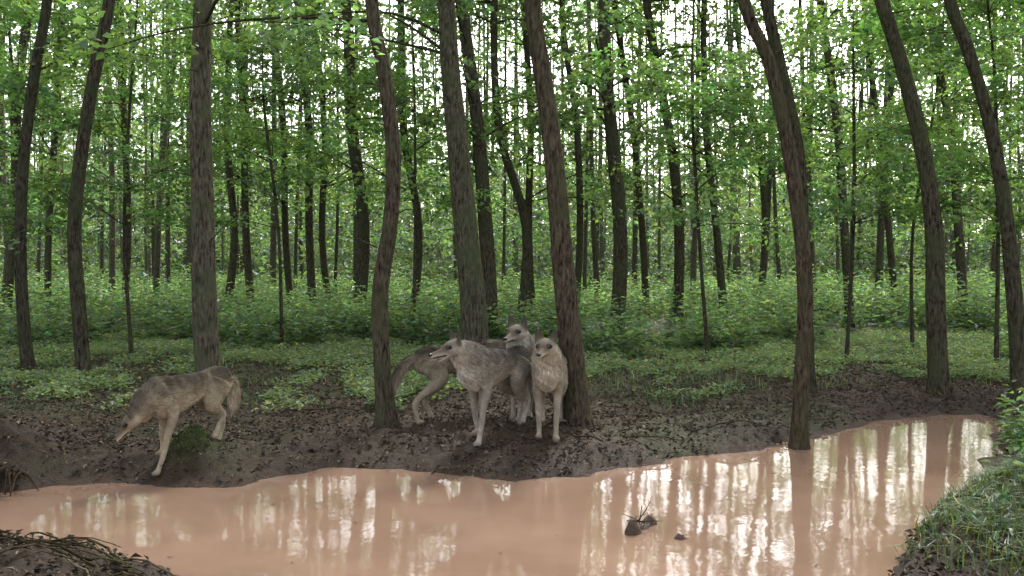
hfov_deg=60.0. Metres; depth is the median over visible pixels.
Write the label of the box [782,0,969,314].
slender alder tree
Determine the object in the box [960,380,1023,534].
bank herb plants
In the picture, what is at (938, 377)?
alder tree
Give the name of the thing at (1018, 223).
beech sapling
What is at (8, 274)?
slender alder tree
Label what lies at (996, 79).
beech sapling
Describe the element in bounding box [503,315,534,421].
gray wolf
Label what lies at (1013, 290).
alder tree
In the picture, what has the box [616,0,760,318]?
slender alder tree
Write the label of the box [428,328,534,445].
gray wolf
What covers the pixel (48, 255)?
slender alder tree
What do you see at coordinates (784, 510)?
pond water
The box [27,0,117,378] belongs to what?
alder tree
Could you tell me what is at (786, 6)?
sky
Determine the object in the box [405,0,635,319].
slender alder tree
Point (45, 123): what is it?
beech sapling
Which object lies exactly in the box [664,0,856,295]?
slender alder tree
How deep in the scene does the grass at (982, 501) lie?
4.86 m
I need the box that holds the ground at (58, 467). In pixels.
[0,273,1023,575]
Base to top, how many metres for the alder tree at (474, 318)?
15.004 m
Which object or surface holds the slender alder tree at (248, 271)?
on the ground at (58, 467)
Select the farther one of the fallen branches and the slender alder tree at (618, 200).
the slender alder tree at (618, 200)
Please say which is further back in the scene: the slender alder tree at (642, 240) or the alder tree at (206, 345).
the slender alder tree at (642, 240)
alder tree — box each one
[0,0,151,316]
[0,1,149,316]
[14,0,187,371]
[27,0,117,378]
[30,0,175,305]
[41,0,416,428]
[127,0,329,311]
[132,0,366,312]
[133,0,408,305]
[147,0,259,406]
[178,0,417,305]
[187,0,488,377]
[214,2,444,304]
[251,0,513,315]
[264,0,445,316]
[371,0,600,333]
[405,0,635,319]
[410,0,632,322]
[470,0,647,303]
[495,0,597,429]
[513,0,720,333]
[531,0,798,323]
[534,0,743,314]
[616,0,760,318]
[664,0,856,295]
[714,0,964,327]
[736,0,832,449]
[745,0,818,393]
[781,0,1023,403]
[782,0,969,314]
[814,1,1023,323]
[874,0,958,394]
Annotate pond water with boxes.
[0,414,1008,575]
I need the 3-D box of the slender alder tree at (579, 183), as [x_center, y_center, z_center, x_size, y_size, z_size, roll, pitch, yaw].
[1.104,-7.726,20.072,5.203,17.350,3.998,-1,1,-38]
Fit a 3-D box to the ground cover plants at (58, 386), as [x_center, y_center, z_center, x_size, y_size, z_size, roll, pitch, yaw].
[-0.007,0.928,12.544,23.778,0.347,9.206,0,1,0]
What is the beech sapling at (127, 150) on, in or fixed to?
on the ground at (58, 467)
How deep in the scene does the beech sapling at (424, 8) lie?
14.89 m
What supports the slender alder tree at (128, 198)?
on the ground at (58, 467)
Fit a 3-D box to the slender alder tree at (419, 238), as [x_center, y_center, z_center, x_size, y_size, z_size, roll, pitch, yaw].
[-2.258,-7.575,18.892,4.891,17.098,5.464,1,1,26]
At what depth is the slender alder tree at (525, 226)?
17.91 m
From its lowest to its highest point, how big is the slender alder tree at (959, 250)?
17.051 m
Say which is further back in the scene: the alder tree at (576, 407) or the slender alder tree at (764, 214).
the slender alder tree at (764, 214)
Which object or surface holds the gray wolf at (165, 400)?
on the ground at (58, 467)
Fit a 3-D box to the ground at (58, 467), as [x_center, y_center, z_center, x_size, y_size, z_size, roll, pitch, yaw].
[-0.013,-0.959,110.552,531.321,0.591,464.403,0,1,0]
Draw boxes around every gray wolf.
[113,366,241,475]
[392,338,505,423]
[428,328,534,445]
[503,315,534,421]
[531,328,567,442]
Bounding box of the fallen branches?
[0,360,1021,575]
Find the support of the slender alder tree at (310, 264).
on the ground at (58, 467)
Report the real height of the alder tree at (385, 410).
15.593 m
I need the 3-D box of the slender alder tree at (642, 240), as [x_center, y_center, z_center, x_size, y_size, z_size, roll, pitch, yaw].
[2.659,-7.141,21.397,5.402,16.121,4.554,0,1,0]
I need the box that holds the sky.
[2,0,1023,272]
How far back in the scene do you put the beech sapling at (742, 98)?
12.52 m
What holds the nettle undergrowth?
on the ground at (58, 467)
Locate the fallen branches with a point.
(56, 540)
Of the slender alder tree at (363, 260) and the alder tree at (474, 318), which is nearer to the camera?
the alder tree at (474, 318)
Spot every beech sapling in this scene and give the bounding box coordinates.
[0,0,107,255]
[0,0,148,292]
[0,0,296,352]
[119,20,381,342]
[301,0,501,339]
[574,5,850,353]
[733,0,992,358]
[813,0,1023,348]
[843,0,1023,362]
[935,87,1023,239]
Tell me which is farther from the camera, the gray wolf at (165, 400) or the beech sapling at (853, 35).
the beech sapling at (853, 35)
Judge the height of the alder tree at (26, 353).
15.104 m
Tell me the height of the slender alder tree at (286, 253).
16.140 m
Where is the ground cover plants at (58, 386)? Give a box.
[0,325,1009,412]
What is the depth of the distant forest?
35.73 m
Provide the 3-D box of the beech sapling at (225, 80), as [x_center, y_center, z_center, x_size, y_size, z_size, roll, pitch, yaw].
[-4.121,-1.682,13.952,3.735,5.499,3.782,0,1,-20]
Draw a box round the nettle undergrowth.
[0,251,1023,359]
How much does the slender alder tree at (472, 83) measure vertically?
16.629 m
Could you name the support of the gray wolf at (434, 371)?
on the ground at (58, 467)
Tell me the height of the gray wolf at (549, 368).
0.906 m
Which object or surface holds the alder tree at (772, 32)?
on the ground at (58, 467)
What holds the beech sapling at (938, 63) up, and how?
on the ground at (58, 467)
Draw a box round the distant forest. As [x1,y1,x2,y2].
[0,0,1023,311]
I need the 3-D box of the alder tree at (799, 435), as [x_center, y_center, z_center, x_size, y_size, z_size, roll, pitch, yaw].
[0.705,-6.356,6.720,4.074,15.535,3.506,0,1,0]
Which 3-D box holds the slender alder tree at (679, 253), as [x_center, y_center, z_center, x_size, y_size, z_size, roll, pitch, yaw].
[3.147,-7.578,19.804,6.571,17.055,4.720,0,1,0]
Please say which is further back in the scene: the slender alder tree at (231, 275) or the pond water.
the slender alder tree at (231, 275)
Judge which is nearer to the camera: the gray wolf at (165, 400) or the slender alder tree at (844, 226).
the gray wolf at (165, 400)
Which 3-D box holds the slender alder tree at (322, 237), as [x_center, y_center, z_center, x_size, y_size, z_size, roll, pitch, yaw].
[-4.081,-7.135,20.830,5.233,16.144,4.296,0,1,0]
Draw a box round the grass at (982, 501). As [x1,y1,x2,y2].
[0,331,1023,575]
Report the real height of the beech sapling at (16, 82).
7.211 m

